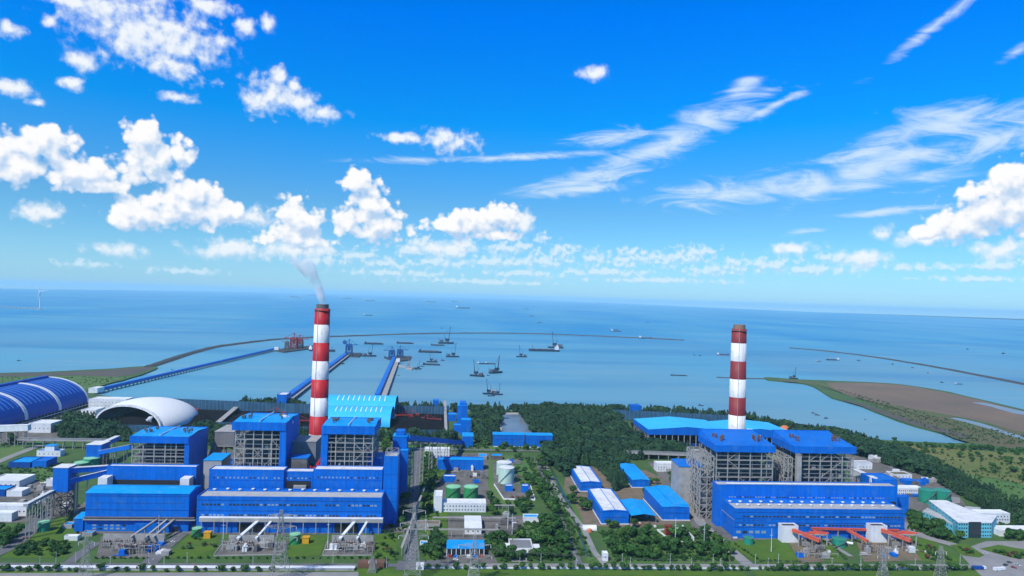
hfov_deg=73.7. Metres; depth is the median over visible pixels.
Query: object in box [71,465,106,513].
coal gallery
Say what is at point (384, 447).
broadleaf tree
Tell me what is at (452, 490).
storage tank
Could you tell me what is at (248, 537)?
fire wall
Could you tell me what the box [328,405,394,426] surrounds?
storage shed
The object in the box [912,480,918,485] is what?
plant unit
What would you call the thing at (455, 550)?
building
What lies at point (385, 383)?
jetty
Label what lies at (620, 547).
broadleaf tree
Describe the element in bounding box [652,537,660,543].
broadleaf tree
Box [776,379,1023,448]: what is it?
marsh
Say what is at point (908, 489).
building
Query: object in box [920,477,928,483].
plant unit
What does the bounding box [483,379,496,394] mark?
crane barge
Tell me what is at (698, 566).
hedge shrub
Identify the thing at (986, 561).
road
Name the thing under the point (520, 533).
light green tree
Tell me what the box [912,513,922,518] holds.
broadleaf tree
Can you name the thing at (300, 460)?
blue canopy
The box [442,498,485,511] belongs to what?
building
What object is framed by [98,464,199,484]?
bunker bay
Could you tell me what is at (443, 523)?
lawn
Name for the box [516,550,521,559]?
broadleaf tree
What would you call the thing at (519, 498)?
broadleaf tree
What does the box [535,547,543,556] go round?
broadleaf tree
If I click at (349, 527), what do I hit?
cable duct
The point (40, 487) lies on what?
plant unit
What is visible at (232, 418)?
coal heap
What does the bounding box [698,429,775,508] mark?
boiler house
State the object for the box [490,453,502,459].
building
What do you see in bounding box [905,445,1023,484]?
dry field
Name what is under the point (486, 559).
yard
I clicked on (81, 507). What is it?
yard
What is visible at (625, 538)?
broadleaf tree
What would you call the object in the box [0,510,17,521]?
building
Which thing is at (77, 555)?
road
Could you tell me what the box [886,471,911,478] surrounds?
building
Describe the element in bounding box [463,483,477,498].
storage tank
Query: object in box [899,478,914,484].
building
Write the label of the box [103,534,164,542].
fire wall
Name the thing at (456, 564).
hedge shrub
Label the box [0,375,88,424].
storage dome
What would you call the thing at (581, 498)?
broadleaf tree
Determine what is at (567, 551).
broadleaf tree
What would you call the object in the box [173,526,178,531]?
door
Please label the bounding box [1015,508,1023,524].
casuarina tree
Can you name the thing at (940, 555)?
lattice pylon
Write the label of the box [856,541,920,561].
transformer yard
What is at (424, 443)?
road
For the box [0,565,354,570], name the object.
conduit wall
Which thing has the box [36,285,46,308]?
wind turbine
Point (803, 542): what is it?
transformer
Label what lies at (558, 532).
broadleaf tree
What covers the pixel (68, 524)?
building
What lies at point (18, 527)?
broadleaf tree
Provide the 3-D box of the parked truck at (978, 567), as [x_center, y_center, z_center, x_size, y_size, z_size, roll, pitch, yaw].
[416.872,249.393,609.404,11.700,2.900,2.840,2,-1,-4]
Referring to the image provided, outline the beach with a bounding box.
[0,367,152,376]
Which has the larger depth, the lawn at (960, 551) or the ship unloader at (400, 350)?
the ship unloader at (400, 350)
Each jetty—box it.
[95,348,274,393]
[289,353,348,398]
[375,356,399,394]
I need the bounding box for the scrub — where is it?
[0,377,1023,561]
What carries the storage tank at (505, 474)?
on the tank pad at (516, 482)
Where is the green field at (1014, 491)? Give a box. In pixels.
[942,464,1023,499]
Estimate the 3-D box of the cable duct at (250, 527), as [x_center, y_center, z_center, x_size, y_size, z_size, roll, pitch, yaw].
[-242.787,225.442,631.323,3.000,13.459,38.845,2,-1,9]
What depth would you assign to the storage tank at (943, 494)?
813.18 m
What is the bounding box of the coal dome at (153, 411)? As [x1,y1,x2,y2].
[96,397,197,425]
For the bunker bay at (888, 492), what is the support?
on the ground at (78, 453)
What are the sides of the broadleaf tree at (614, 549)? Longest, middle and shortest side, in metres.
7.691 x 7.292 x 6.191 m
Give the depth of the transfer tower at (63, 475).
676.22 m
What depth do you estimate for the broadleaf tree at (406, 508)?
711.89 m
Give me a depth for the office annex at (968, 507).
767.40 m
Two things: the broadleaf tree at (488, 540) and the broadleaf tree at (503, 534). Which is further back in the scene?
the broadleaf tree at (503, 534)
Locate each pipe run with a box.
[401,487,424,555]
[403,528,498,537]
[432,517,515,521]
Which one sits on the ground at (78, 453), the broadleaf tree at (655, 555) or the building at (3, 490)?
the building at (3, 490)
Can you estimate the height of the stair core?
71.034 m
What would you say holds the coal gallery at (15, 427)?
on the ground at (78, 453)
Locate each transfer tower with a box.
[52,464,76,516]
[86,441,109,464]
[393,429,408,451]
[457,400,467,422]
[462,432,473,446]
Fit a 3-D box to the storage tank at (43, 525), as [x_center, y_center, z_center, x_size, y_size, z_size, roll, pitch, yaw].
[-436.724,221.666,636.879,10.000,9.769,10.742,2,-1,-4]
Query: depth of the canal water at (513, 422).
1235.12 m
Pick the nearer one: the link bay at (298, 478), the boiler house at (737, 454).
the link bay at (298, 478)
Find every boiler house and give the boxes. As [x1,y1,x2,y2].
[129,425,207,492]
[232,412,298,467]
[320,416,380,465]
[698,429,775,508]
[772,430,856,481]
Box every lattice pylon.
[77,536,94,575]
[263,510,296,575]
[367,556,376,573]
[398,505,428,575]
[457,534,490,575]
[876,550,888,575]
[933,545,946,575]
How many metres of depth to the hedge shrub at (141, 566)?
552.86 m
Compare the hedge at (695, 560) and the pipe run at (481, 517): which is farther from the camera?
the pipe run at (481, 517)
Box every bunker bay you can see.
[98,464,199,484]
[209,465,287,488]
[313,465,383,489]
[711,481,897,525]
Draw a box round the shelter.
[582,525,596,532]
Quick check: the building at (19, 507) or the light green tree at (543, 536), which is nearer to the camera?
the light green tree at (543, 536)
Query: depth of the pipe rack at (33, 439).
954.06 m
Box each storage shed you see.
[328,394,398,408]
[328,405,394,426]
[633,416,721,446]
[709,420,784,447]
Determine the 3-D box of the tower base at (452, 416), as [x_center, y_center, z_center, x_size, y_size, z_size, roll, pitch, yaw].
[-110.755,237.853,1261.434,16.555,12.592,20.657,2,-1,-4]
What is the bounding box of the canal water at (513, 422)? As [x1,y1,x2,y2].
[502,414,531,436]
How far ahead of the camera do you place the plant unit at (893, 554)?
634.62 m
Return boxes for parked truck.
[972,565,985,569]
[993,566,1005,570]
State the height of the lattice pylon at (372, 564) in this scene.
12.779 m
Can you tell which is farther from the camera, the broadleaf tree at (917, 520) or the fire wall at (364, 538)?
the broadleaf tree at (917, 520)
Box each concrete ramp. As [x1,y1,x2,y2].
[216,407,237,421]
[444,400,446,429]
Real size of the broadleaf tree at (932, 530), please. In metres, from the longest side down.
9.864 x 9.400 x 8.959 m
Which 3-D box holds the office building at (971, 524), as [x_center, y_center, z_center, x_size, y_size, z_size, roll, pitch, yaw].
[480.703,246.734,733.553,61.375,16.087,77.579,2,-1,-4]
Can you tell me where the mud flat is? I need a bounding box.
[826,382,1023,431]
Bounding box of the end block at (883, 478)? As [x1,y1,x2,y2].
[861,473,897,485]
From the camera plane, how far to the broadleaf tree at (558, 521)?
683.54 m
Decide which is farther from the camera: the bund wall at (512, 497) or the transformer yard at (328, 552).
the bund wall at (512, 497)
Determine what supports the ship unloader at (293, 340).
on the pier platform at (293, 349)
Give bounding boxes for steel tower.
[686,447,714,518]
[764,449,792,481]
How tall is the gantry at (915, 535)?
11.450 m
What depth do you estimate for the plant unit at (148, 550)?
592.08 m
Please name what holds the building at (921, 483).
on the ground at (78, 453)
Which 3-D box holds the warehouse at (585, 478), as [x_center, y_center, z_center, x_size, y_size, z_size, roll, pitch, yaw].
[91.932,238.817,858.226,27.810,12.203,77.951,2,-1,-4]
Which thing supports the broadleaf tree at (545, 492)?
on the ground at (78, 453)
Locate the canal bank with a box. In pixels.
[499,413,524,437]
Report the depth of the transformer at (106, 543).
600.57 m
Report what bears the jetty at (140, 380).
in the sea
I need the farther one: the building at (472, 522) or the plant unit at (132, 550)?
the building at (472, 522)
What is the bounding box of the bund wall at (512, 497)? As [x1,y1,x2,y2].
[494,484,534,500]
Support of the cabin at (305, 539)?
on the ground at (78, 453)
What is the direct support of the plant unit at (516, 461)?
on the lawn at (524, 464)
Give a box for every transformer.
[101,539,112,546]
[237,540,244,547]
[247,540,254,547]
[799,538,810,545]
[813,541,824,548]
[889,538,900,545]
[903,541,915,548]
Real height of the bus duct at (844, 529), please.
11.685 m
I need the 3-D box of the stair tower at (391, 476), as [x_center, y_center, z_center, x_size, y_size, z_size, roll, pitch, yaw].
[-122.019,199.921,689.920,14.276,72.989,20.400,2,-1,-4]
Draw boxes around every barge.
[362,346,375,356]
[364,342,382,344]
[397,341,413,343]
[418,349,441,352]
[423,362,439,364]
[438,327,453,343]
[446,346,458,356]
[470,366,483,376]
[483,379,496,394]
[489,355,501,373]
[516,346,526,356]
[548,333,562,348]
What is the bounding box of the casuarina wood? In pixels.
[46,395,965,482]
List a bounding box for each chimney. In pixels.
[309,304,329,467]
[728,324,746,428]
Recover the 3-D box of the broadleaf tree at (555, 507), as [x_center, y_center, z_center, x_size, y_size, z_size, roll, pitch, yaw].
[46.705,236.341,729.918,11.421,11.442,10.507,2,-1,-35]
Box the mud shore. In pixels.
[839,399,969,438]
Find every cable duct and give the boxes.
[130,518,159,537]
[145,518,168,537]
[152,519,174,537]
[236,521,258,538]
[255,521,271,538]
[339,522,354,538]
[356,522,367,538]
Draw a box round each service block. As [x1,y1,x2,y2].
[366,452,384,465]
[691,449,706,471]
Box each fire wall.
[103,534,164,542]
[229,535,273,544]
[332,535,373,543]
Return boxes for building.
[0,474,35,486]
[0,485,15,496]
[0,502,33,515]
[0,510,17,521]
[6,487,30,496]
[8,456,40,467]
[28,419,62,432]
[32,456,56,467]
[37,444,64,456]
[46,477,52,485]
[62,521,73,528]
[64,534,80,540]
[81,407,104,415]
[82,530,95,535]
[88,386,104,392]
[88,396,133,407]
[416,562,423,569]
[417,520,439,527]
[424,447,449,457]
[433,490,442,512]
[437,456,483,469]
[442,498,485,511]
[443,474,455,482]
[446,540,484,555]
[464,515,481,533]
[478,453,486,459]
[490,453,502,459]
[505,484,512,490]
[505,539,539,555]
[521,484,528,492]
[523,514,538,521]
[602,551,607,560]
[654,461,670,471]
[851,460,872,468]
[868,454,880,460]
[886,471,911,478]
[898,485,919,493]
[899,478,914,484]
[911,479,925,485]
[929,500,996,537]
[970,509,1009,523]
[994,525,1023,535]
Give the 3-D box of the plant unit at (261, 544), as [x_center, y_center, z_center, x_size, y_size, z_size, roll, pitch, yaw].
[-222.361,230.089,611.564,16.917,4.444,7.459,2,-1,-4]
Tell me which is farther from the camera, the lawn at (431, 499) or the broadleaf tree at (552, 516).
the lawn at (431, 499)
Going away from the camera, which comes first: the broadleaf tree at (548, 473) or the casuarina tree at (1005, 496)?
the casuarina tree at (1005, 496)
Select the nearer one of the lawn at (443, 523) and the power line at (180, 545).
the power line at (180, 545)
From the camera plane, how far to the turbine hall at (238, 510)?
651.35 m
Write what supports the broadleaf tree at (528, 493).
on the ground at (78, 453)
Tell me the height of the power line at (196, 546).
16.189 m
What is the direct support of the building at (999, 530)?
on the ground at (78, 453)
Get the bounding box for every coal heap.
[188,413,215,423]
[226,411,309,424]
[390,417,440,429]
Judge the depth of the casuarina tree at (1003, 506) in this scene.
762.76 m
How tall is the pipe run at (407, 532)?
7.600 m
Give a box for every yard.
[0,410,80,442]
[0,481,73,522]
[72,448,408,534]
[97,536,153,557]
[215,541,288,554]
[323,541,373,554]
[396,560,442,569]
[433,453,490,505]
[442,551,497,562]
[448,516,525,540]
[509,555,528,561]
[564,467,689,526]
[648,460,732,538]
[657,524,693,541]
[727,517,908,540]
[790,541,831,562]
[846,454,965,510]
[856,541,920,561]
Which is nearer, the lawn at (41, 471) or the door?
the door
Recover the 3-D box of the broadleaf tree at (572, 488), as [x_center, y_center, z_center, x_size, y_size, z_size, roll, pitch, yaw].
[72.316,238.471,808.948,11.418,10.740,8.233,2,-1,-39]
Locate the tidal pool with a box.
[951,418,1023,438]
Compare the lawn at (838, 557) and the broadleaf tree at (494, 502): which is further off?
the broadleaf tree at (494, 502)
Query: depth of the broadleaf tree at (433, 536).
628.42 m
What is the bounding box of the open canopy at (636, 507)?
[621,498,655,522]
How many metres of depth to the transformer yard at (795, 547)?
631.00 m
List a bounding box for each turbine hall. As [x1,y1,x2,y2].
[83,484,200,532]
[196,488,384,534]
[721,498,904,538]
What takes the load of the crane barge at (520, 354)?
on the sea
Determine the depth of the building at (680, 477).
761.66 m
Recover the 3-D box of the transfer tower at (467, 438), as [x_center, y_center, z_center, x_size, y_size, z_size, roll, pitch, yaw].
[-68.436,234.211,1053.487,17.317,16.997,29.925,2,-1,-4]
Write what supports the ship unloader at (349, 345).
on the pier platform at (355, 355)
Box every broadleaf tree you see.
[0,531,14,538]
[0,538,9,547]
[11,523,24,535]
[28,506,44,517]
[381,445,388,450]
[396,516,405,522]
[398,508,405,516]
[400,492,409,501]
[401,506,408,514]
[402,523,409,533]
[419,491,427,501]
[422,542,429,551]
[425,451,432,455]
[427,503,433,510]
[427,531,440,541]
[427,543,436,553]
[429,526,440,531]
[430,472,436,477]
[430,528,440,537]
[433,544,443,551]
[439,536,447,547]
[484,537,492,549]
[488,505,497,510]
[488,530,499,537]
[490,498,499,505]
[493,538,503,544]
[496,549,504,557]
[497,530,507,539]
[497,542,505,549]
[505,549,516,559]
[506,544,516,550]
[507,506,514,513]
[514,452,521,458]
[514,497,524,503]
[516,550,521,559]
[517,503,525,512]
[525,490,533,496]
[527,473,536,479]
[530,535,540,541]
[535,478,544,484]
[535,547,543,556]
[537,485,544,492]
[537,513,545,521]
[537,529,545,533]
[538,461,546,465]
[539,481,549,486]
[542,490,549,496]
[542,548,551,556]
[544,470,552,476]
[544,498,552,508]
[545,513,558,519]
[547,523,557,529]
[547,526,553,532]
[548,536,555,542]
[550,503,560,512]
[551,547,560,557]
[554,518,562,528]
[554,529,563,537]
[556,543,564,551]
[560,534,570,542]
[563,549,570,559]
[565,543,572,548]
[566,494,575,503]
[568,485,577,491]
[578,496,587,501]
[578,501,586,510]
[605,539,611,544]
[611,537,617,543]
[611,547,617,552]
[615,542,625,552]
[620,535,628,541]
[622,544,638,555]
[627,526,637,537]
[631,518,637,526]
[635,533,647,543]
[639,527,647,533]
[642,547,650,556]
[643,524,651,530]
[650,552,659,560]
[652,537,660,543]
[659,540,669,550]
[667,526,681,537]
[668,537,680,544]
[670,544,677,553]
[678,526,688,534]
[685,539,694,547]
[694,542,706,554]
[695,534,704,539]
[699,524,710,532]
[699,540,708,546]
[709,546,721,556]
[711,540,719,546]
[717,545,727,553]
[905,509,914,515]
[911,517,921,524]
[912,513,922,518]
[923,519,933,530]
[929,528,937,536]
[930,517,945,524]
[934,525,945,530]
[934,531,946,539]
[944,529,953,534]
[1005,528,1019,538]
[1005,529,1015,538]
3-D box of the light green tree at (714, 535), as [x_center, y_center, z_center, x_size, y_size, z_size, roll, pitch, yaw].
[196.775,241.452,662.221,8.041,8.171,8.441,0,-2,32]
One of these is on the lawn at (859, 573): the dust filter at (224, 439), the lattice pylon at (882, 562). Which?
the lattice pylon at (882, 562)
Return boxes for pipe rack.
[18,437,105,448]
[379,447,538,451]
[624,450,690,459]
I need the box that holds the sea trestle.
[0,306,35,308]
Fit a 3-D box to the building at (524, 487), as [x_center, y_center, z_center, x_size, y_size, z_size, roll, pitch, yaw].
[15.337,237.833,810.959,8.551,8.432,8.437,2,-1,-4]
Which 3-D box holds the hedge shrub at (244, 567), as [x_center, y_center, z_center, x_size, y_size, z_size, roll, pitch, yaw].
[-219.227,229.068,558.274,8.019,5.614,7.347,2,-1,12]
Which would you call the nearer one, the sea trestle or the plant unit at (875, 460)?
the plant unit at (875, 460)
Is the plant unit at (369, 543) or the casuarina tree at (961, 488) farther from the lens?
the casuarina tree at (961, 488)
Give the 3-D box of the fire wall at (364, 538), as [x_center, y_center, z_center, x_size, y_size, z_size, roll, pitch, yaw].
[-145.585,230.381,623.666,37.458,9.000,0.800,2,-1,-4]
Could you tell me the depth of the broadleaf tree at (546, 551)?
604.23 m
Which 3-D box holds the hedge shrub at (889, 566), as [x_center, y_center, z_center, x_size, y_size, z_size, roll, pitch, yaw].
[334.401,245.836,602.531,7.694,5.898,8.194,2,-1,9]
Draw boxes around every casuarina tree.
[608,469,613,481]
[611,479,617,490]
[621,473,628,486]
[940,472,946,485]
[944,476,949,486]
[957,482,963,495]
[980,491,988,503]
[982,497,987,508]
[989,498,994,508]
[1000,501,1006,510]
[1003,491,1008,501]
[1006,506,1011,518]
[1011,504,1016,519]
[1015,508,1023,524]
[1017,499,1022,507]
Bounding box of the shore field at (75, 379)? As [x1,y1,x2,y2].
[0,376,124,388]
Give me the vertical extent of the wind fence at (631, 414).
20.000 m
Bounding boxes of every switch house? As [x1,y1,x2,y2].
[778,523,798,542]
[866,523,887,542]
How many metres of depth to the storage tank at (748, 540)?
655.46 m
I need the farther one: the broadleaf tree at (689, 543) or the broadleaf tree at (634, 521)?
the broadleaf tree at (634, 521)
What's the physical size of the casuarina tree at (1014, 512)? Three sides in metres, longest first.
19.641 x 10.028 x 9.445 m
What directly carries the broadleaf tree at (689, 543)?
on the lawn at (728, 560)
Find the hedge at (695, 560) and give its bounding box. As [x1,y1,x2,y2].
[494,548,887,561]
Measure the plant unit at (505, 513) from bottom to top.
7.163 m
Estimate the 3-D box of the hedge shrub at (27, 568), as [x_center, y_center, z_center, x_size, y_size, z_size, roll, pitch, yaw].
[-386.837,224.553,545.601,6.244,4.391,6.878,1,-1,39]
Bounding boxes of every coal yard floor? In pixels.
[105,417,190,426]
[197,410,309,425]
[387,413,443,429]
[630,422,784,454]
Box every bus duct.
[792,528,820,547]
[811,527,899,539]
[847,529,868,542]
[881,528,911,548]
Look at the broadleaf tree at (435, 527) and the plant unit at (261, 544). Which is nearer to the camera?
the plant unit at (261, 544)
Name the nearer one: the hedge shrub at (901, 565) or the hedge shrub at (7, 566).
the hedge shrub at (7, 566)
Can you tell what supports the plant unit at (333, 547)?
on the transformer yard at (328, 552)
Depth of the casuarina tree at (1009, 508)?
752.18 m
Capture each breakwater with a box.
[144,332,682,366]
[717,377,763,378]
[790,347,1023,384]
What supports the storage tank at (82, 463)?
on the ground at (78, 453)
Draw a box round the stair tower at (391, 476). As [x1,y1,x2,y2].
[383,448,399,524]
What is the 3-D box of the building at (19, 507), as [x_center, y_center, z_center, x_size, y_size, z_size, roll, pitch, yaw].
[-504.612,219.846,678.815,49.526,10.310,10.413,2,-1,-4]
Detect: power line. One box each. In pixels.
[88,530,266,548]
[110,530,290,548]
[463,547,878,560]
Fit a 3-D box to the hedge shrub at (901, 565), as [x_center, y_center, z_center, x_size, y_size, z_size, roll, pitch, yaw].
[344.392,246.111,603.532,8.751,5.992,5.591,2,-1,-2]
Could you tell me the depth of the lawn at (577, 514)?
722.40 m
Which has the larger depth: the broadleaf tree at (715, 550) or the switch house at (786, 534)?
the switch house at (786, 534)
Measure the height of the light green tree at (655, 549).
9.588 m
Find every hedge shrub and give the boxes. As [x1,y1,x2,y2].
[2,564,10,571]
[22,565,32,571]
[33,564,40,570]
[51,563,60,571]
[96,562,105,570]
[136,563,145,570]
[215,564,225,570]
[240,564,248,570]
[453,561,459,568]
[499,563,507,568]
[567,562,574,568]
[588,562,596,569]
[694,563,701,569]
[709,562,717,569]
[722,562,728,570]
[776,563,783,569]
[790,564,798,569]
[816,562,822,569]
[825,565,835,570]
[852,564,860,569]
[886,563,895,569]
[897,563,906,569]
[946,562,955,569]
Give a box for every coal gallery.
[0,424,30,446]
[23,490,53,538]
[70,470,106,514]
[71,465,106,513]
[98,444,133,464]
[101,436,119,460]
[407,435,462,490]
[851,468,877,481]
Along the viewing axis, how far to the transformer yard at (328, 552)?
605.87 m
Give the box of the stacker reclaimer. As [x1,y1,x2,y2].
[395,409,419,416]
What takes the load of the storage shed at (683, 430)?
on the ground at (78, 453)
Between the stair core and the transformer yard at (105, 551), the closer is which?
the transformer yard at (105, 551)
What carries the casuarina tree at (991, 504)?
on the ground at (78, 453)
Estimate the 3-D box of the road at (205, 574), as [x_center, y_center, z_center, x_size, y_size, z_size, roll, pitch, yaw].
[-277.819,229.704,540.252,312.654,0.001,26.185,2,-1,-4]
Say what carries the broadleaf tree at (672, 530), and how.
on the lawn at (728, 560)
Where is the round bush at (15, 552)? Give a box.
[13,550,22,554]
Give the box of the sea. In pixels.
[0,288,1023,442]
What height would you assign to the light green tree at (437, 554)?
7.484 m
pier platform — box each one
[275,345,312,352]
[348,353,361,357]
[386,355,410,361]
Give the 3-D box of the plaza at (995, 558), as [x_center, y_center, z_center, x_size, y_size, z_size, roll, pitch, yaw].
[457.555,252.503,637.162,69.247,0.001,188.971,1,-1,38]
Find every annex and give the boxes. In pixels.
[73,512,84,530]
[897,494,908,516]
[922,508,952,532]
[964,506,980,509]
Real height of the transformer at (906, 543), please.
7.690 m
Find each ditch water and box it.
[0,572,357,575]
[547,462,588,556]
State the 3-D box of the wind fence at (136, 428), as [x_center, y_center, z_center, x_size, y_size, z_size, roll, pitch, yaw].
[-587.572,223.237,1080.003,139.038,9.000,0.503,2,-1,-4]
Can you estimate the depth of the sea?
3081.01 m
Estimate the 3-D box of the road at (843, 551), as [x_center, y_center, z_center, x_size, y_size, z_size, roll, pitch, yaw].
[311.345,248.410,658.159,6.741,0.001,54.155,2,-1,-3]
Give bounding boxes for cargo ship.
[308,345,334,351]
[529,345,559,351]
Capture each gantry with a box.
[798,534,827,545]
[888,534,916,545]
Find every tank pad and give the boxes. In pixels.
[493,462,519,485]
[494,486,533,498]
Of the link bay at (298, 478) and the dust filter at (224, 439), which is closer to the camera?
the link bay at (298, 478)
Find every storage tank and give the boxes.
[37,519,50,531]
[74,460,89,465]
[83,457,99,465]
[191,525,201,537]
[288,531,300,544]
[446,483,460,497]
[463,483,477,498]
[496,459,511,475]
[498,464,514,483]
[743,535,753,544]
[832,535,846,547]
[918,486,935,503]
[933,487,951,501]
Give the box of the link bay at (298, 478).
[284,468,313,488]
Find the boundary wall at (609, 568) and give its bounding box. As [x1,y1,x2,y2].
[424,567,920,568]
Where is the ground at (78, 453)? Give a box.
[0,366,1023,575]
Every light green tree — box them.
[420,483,427,489]
[434,551,442,559]
[490,541,497,546]
[491,509,499,515]
[516,529,524,536]
[524,499,531,504]
[529,548,537,555]
[537,533,546,541]
[616,528,625,534]
[650,547,660,554]
[690,530,697,535]
[711,532,716,538]
[716,535,722,541]
[722,540,731,548]
[728,546,735,554]
[954,530,965,536]
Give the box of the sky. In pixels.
[0,0,1023,318]
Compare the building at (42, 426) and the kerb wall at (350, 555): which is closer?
the kerb wall at (350, 555)
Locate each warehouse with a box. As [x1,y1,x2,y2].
[492,432,524,446]
[524,432,552,447]
[569,466,601,491]
[587,488,628,523]
[620,463,649,487]
[643,485,689,520]
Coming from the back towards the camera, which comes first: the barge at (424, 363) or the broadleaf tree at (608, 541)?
the barge at (424, 363)
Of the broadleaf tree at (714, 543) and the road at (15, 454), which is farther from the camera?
the road at (15, 454)
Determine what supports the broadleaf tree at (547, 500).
on the ground at (78, 453)
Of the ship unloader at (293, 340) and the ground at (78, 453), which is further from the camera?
the ship unloader at (293, 340)
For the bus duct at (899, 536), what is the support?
on the transformer yard at (903, 556)
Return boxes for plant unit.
[37,484,45,489]
[113,549,128,555]
[118,542,128,550]
[125,548,134,553]
[147,544,153,552]
[161,549,171,555]
[226,540,237,549]
[242,543,248,551]
[254,544,258,551]
[258,541,269,548]
[265,541,275,548]
[325,543,341,550]
[347,543,361,550]
[366,541,375,550]
[500,517,511,524]
[502,511,508,516]
[503,529,511,534]
[512,459,522,463]
[795,552,803,557]
[818,553,832,558]
[861,544,876,551]
[864,545,870,552]
[873,458,879,462]
[889,552,897,556]
[907,546,915,552]
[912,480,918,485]
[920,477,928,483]
[929,477,937,482]
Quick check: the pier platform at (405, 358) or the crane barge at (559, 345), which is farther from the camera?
the crane barge at (559, 345)
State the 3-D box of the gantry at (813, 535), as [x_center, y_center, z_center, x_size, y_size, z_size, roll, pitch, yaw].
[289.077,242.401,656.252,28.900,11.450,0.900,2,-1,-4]
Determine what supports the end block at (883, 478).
on the ground at (78, 453)
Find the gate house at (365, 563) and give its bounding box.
[358,559,384,567]
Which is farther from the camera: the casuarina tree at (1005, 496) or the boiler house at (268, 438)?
the casuarina tree at (1005, 496)
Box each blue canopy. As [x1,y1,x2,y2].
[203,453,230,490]
[291,454,310,467]
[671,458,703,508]
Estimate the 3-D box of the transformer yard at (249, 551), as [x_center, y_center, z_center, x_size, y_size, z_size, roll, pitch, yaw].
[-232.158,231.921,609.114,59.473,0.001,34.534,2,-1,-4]
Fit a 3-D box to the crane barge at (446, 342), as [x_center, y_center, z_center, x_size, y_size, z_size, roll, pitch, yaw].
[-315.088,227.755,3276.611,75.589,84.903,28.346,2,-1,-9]
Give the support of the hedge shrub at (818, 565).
on the ground at (78, 453)
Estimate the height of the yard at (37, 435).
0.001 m
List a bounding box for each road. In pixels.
[0,445,42,462]
[0,511,57,554]
[0,563,396,566]
[64,542,101,562]
[142,533,187,563]
[379,442,474,443]
[403,449,421,559]
[441,563,970,567]
[534,457,582,564]
[541,459,608,566]
[690,509,753,564]
[823,538,851,555]
[905,522,1023,575]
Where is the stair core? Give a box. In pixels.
[795,453,801,481]
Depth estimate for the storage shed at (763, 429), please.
1130.66 m
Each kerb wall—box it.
[214,554,281,555]
[323,554,372,555]
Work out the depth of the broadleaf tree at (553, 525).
668.68 m
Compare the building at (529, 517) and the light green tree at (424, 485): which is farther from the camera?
the light green tree at (424, 485)
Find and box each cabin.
[203,530,212,538]
[302,535,309,543]
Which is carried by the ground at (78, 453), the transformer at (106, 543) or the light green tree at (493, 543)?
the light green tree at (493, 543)
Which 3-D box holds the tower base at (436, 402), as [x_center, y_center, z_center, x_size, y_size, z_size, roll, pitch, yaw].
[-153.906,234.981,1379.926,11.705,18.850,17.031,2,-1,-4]
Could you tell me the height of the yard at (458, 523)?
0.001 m
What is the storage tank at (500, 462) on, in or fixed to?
on the tank pad at (516, 482)
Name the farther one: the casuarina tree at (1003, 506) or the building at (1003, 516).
the casuarina tree at (1003, 506)
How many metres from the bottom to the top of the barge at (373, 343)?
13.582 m
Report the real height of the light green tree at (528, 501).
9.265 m
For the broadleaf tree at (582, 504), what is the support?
on the ground at (78, 453)
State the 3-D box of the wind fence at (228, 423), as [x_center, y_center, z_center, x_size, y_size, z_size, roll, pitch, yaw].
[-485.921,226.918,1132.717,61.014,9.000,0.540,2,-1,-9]
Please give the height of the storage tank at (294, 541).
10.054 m
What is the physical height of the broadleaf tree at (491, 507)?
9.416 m
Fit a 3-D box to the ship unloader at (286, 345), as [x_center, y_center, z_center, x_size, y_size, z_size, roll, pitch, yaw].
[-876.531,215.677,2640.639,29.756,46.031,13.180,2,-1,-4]
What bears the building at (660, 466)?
on the ground at (78, 453)
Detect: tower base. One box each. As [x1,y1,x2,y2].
[277,392,290,402]
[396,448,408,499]
[433,399,438,405]
[447,412,456,420]
[453,423,460,432]
[460,417,470,434]
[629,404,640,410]
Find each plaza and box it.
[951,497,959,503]
[961,541,1023,575]
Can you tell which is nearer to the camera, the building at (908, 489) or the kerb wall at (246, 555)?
the kerb wall at (246, 555)
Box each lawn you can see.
[0,441,46,462]
[0,517,78,557]
[0,568,745,575]
[20,466,53,481]
[169,534,219,557]
[287,536,325,557]
[371,439,538,449]
[374,534,397,559]
[424,485,434,511]
[424,512,447,559]
[432,466,444,479]
[488,456,531,506]
[515,458,539,485]
[526,520,555,535]
[547,464,595,561]
[599,532,739,562]
[729,539,799,562]
[755,571,980,575]
[811,539,845,562]
[912,536,966,561]
[951,544,983,556]
[980,545,1023,558]
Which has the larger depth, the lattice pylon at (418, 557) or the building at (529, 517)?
the building at (529, 517)
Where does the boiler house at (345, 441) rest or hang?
on the ground at (78, 453)
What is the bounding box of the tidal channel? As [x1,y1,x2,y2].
[972,402,1023,414]
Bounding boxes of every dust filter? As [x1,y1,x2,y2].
[208,425,243,465]
[292,435,320,467]
[766,464,793,480]
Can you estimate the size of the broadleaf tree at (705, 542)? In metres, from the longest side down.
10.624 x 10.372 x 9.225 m
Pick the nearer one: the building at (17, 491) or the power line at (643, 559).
the power line at (643, 559)
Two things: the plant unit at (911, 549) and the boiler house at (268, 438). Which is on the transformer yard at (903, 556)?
the plant unit at (911, 549)
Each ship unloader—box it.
[281,338,288,349]
[284,333,297,348]
[298,335,308,347]
[343,339,357,355]
[385,346,395,358]
[397,345,405,357]
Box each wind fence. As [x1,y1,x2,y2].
[121,426,151,431]
[172,398,309,413]
[218,422,231,424]
[395,405,444,413]
[395,430,440,434]
[613,409,727,420]
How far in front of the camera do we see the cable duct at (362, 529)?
638.23 m
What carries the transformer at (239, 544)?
on the transformer yard at (249, 551)
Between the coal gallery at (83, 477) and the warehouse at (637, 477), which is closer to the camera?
the coal gallery at (83, 477)

